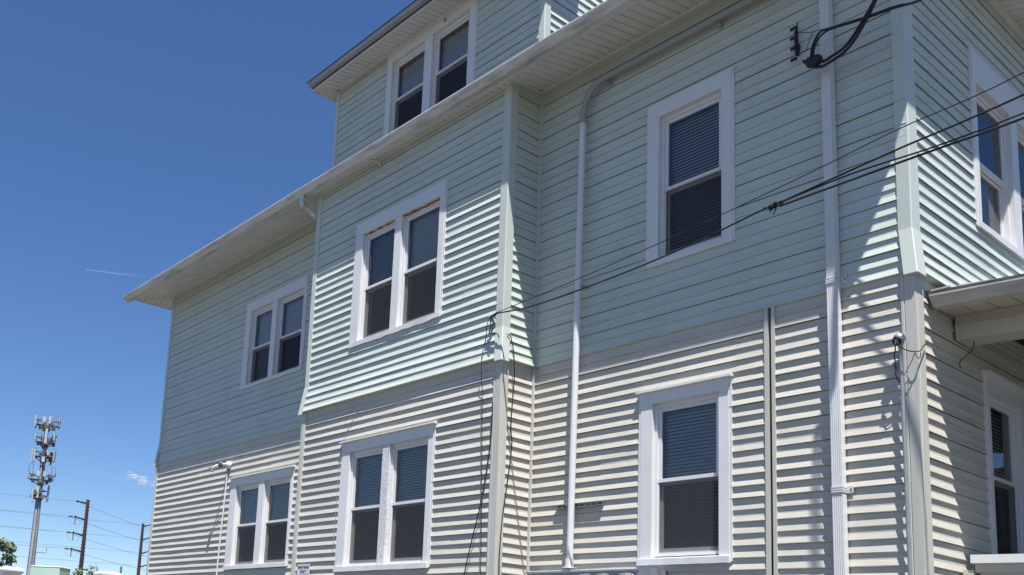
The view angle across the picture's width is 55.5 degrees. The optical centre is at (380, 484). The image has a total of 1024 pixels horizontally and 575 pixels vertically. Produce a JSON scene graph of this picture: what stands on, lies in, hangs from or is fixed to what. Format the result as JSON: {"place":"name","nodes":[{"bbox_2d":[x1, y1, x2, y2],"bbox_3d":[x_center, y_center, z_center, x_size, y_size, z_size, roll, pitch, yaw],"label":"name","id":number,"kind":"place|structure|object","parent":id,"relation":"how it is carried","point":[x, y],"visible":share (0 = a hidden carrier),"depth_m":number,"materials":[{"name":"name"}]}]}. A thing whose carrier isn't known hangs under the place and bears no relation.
{"place":"outdoors","nodes":[
{"label":"outdoors","id":0,"kind":"place"},
{"bbox_2d":[26,414,60,574],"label":"cell tower","id":1,"kind":"structure","parent":0,"point":[45,454],"depth_m":142.43,"materials":[{"name":"metal"}]},
{"bbox_2d":[0,566,121,574],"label":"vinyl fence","id":2,"kind":"object","parent":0,"point":[4,570],"visible":1,"depth_m":6.47,"materials":[{"name":"white plastic"}]},
{"bbox_2d":[0,0,413,574],"label":"sky","id":3,"kind":"structure","parent":0,"point":[136,135],"materials":[{"name":"blue"}]},
{"label":"ground","id":4,"kind":"structure","parent":0,"visible":0},
{"bbox_2d":[0,537,16,566],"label":"leafy tree","id":5,"kind":"object","parent":4,"relation":"on","point":[10,548],"visible":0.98,"depth_m":55.95,"materials":[{"name":"green plant"}]},
{"bbox_2d":[30,565,70,574],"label":"utility cabinet","id":6,"kind":"object","parent":4,"relation":"on","point":[46,570],"visible":1,"depth_m":13.13,"materials":[{"name":"green paint"}]},
{"bbox_2d":[65,500,90,571],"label":"power pole","id":7,"kind":"object","parent":4,"relation":"on","point":[84,541],"visible":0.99,"depth_m":105.19,"materials":[{"name":"brown wood"}]},
{"bbox_2d":[0,525,127,537],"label":"power line","id":8,"kind":"object","parent":7,"relation":"attached to","point":[51,530],"visible":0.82,"depth_m":130.44,"materials":[{"name":"metal"}]},
{"bbox_2d":[0,510,129,523],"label":"power line","id":9,"kind":"object","parent":7,"relation":"attached to","point":[58,516],"visible":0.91,"depth_m":131.11,"materials":[{"name":"metal"}]},
{"bbox_2d":[12,541,129,551],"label":"power line","id":10,"kind":"object","parent":7,"relation":"attached to","point":[69,546],"visible":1,"depth_m":131.33,"materials":[{"name":"metal"}]},
{"bbox_2d":[71,564,97,574],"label":"leafy tree","id":11,"kind":"object","parent":4,"relation":"on","point":[79,572],"visible":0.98,"depth_m":66.39,"materials":[{"name":"green plant"}]},
{"bbox_2d":[136,523,150,574],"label":"power pole","id":12,"kind":"object","parent":4,"relation":"on","point":[140,551],"visible":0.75,"depth_m":135.87,"materials":[{"name":"brown wood"}]},
{"bbox_2d":[123,0,1023,574],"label":"house","id":13,"kind":"structure","parent":4,"relation":"on","point":[739,400],"depth_m":9.73,"materials":[{"name":"green plastic"}]},
{"bbox_2d":[209,461,230,574],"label":"floodlight","id":14,"kind":"object","parent":13,"relation":"attached to","point":[220,464],"visible":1,"depth_m":15.68,"materials":[{"name":"white plastic"}]},
{"bbox_2d":[222,465,297,569],"bbox_3d":[-1.610,0.592,15.021,0.812,1.508,1.924,10,-12,-37],"label":"window","id":15,"kind":"structure","parent":13,"relation":"in","point":[260,503],"depth_m":14.80,"materials":[{"name":"white plastic"}]},
{"bbox_2d":[240,275,311,394],"bbox_3d":[-1.413,-2.330,15.489,0.784,1.498,1.855,10,-12,-37],"label":"window","id":16,"kind":"structure","parent":13,"relation":"in","point":[275,325],"depth_m":15.26,"materials":[{"name":"white plastic"}]},
{"bbox_2d":[297,564,309,574],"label":"parking sign","id":17,"kind":"object","parent":13,"relation":"attached to","point":[303,569],"visible":1,"depth_m":12.66,"materials":[{"name":"white metal"}]},
{"bbox_2d":[333,421,474,571],"bbox_3d":[0.312,0.240,11.757,0.812,1.688,1.854,10,-12,-37],"label":"window","id":18,"kind":"structure","parent":13,"relation":"in","point":[386,492],"depth_m":11.55,"materials":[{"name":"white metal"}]},
{"bbox_2d":[349,179,486,354],"bbox_3d":[0.490,-2.665,12.247,0.784,1.727,1.825,10,-12,-37],"label":"window","id":19,"kind":"structure","parent":13,"relation":"in","point":[398,275],"depth_m":12.01,"materials":[{"name":"white plastic"}]},
{"bbox_2d":[383,0,511,170],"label":"window","id":20,"kind":"structure","parent":13,"relation":"in","point":[439,62],"depth_m":12.94,"materials":[{"name":"white plastic"}]},
{"bbox_2d":[464,402,492,574],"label":"hanging wire","id":21,"kind":"object","parent":13,"relation":"hanging from","point":[483,488],"visible":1,"depth_m":10.15,"materials":[{"name":"black rubber"}]},
{"bbox_2d":[488,312,498,337],"bbox_3d":[1.225,-1.702,10.322,0.100,0.275,0.184,6,-10,-18],"label":"cable anchor","id":22,"kind":"object","parent":13,"relation":"attached to","point":[490,318],"visible":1,"depth_m":10.33,"materials":[{"name":"metal"}]},
{"bbox_2d":[480,322,487,574],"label":"hanging wire","id":23,"kind":"object","parent":22,"relation":"hanging from","point":[481,461],"visible":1,"depth_m":10.22,"materials":[{"name":"black rubber"}]},
{"bbox_2d":[492,93,1023,314],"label":"drop cable","id":24,"kind":"object","parent":22,"relation":"attached to","point":[949,127],"visible":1,"depth_m":7.37,"materials":[{"name":"black rubber"}]},
{"bbox_2d":[497,72,1023,312],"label":"telephone wire","id":25,"kind":"object","parent":24,"relation":"attached to","point":[784,184],"visible":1,"depth_m":7.48,"materials":[{"name":"black rubber"}]},
{"bbox_2d":[763,200,783,214],"bbox_3d":[3.109,-2.185,7.594,0.051,0.102,0.175,10,-12,-37],"label":"cable knot","id":26,"kind":"object","parent":24,"relation":"hanging from","point":[772,206],"visible":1,"depth_m":7.58,"materials":[{"name":"black rubber"}]},
{"bbox_2d":[779,116,1023,206],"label":"drop cable","id":27,"kind":"object","parent":26,"relation":"attached to","point":[922,154],"visible":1,"depth_m":6.71,"materials":[{"name":"black rubber"}]},
{"bbox_2d":[777,112,1023,203],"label":"drop cable","id":28,"kind":"object","parent":24,"relation":"attached to","point":[1017,115],"visible":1,"depth_m":6.70,"materials":[{"name":"black rubber"}]},
{"bbox_2d":[498,333,514,574],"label":"hanging wire","id":29,"kind":"object","parent":13,"relation":"hanging from","point":[510,455],"visible":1,"depth_m":10.17,"materials":[{"name":"black rubber"}]},
{"bbox_2d":[555,501,603,509],"bbox_3d":[1.989,0.202,9.722,0.108,0.041,0.615,10,-12,-37],"label":"strut bracket","id":30,"kind":"object","parent":13,"relation":"attached to","point":[585,504],"visible":0.94,"depth_m":9.70,"materials":[{"name":"metal"}]},
{"bbox_2d":[525,568,666,574],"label":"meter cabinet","id":31,"kind":"object","parent":13,"relation":"attached to","point":[647,571],"visible":1,"depth_m":9.07,"materials":[{"name":"metal"}]},
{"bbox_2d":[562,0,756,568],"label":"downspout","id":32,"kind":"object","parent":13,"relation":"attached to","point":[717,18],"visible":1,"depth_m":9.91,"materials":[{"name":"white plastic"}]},
{"bbox_2d":[635,373,764,565],"bbox_3d":[3.075,-0.062,9.046,0.812,1.702,1.024,10,-12,-37],"label":"window","id":33,"kind":"structure","parent":13,"relation":"in","point":[685,459],"depth_m":8.91,"materials":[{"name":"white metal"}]},
{"bbox_2d":[646,67,768,269],"bbox_3d":[3.282,-2.984,9.503,0.783,1.743,0.975,10,-12,-37],"label":"window","id":34,"kind":"structure","parent":13,"relation":"in","point":[691,132],"depth_m":9.37,"materials":[{"name":"white metal"}]},
{"bbox_2d":[790,21,799,61],"bbox_3d":[3.703,-3.922,8.463,0.071,0.430,0.181,5,-10,-9],"label":"insulator rack","id":35,"kind":"object","parent":13,"relation":"attached to","point":[796,47],"visible":1,"depth_m":8.52,"materials":[{"name":"black metal"}]},
{"bbox_2d":[799,29,821,50],"bbox_3d":[3.727,-3.894,8.231,0.026,0.220,0.360,6,-10,-14],"label":"guy wire","id":36,"kind":"object","parent":35,"relation":"attached to","point":[810,37],"visible":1,"depth_m":8.28,"materials":[{"name":"metal"}]},
{"bbox_2d":[802,0,876,68],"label":"service cable","id":37,"kind":"object","parent":35,"relation":"attached to","point":[856,33],"visible":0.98,"depth_m":7.83,"materials":[{"name":"black rubber"}]},
{"bbox_2d":[805,54,822,68],"bbox_3d":[3.701,-3.615,8.171,0.100,0.100,0.135,10,-12,-37],"label":"splice box","id":38,"kind":"object","parent":37,"relation":"attached to","point":[812,61],"visible":1,"depth_m":8.14,"materials":[{"name":"black plastic"}]},
{"bbox_2d":[810,0,921,55],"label":"service cable","id":39,"kind":"object","parent":13,"relation":"attached to","point":[814,44],"visible":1,"depth_m":7.83,"materials":[{"name":"black rubber"}]},
{"bbox_2d":[892,333,926,574],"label":"service mast","id":40,"kind":"object","parent":13,"relation":"attached to","point":[898,339],"visible":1,"depth_m":7.26,"materials":[{"name":"metal"}]},
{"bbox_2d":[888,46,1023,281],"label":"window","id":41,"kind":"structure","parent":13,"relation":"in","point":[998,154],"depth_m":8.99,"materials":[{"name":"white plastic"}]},
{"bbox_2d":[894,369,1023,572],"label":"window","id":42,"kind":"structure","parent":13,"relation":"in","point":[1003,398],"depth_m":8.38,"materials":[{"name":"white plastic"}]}
]}

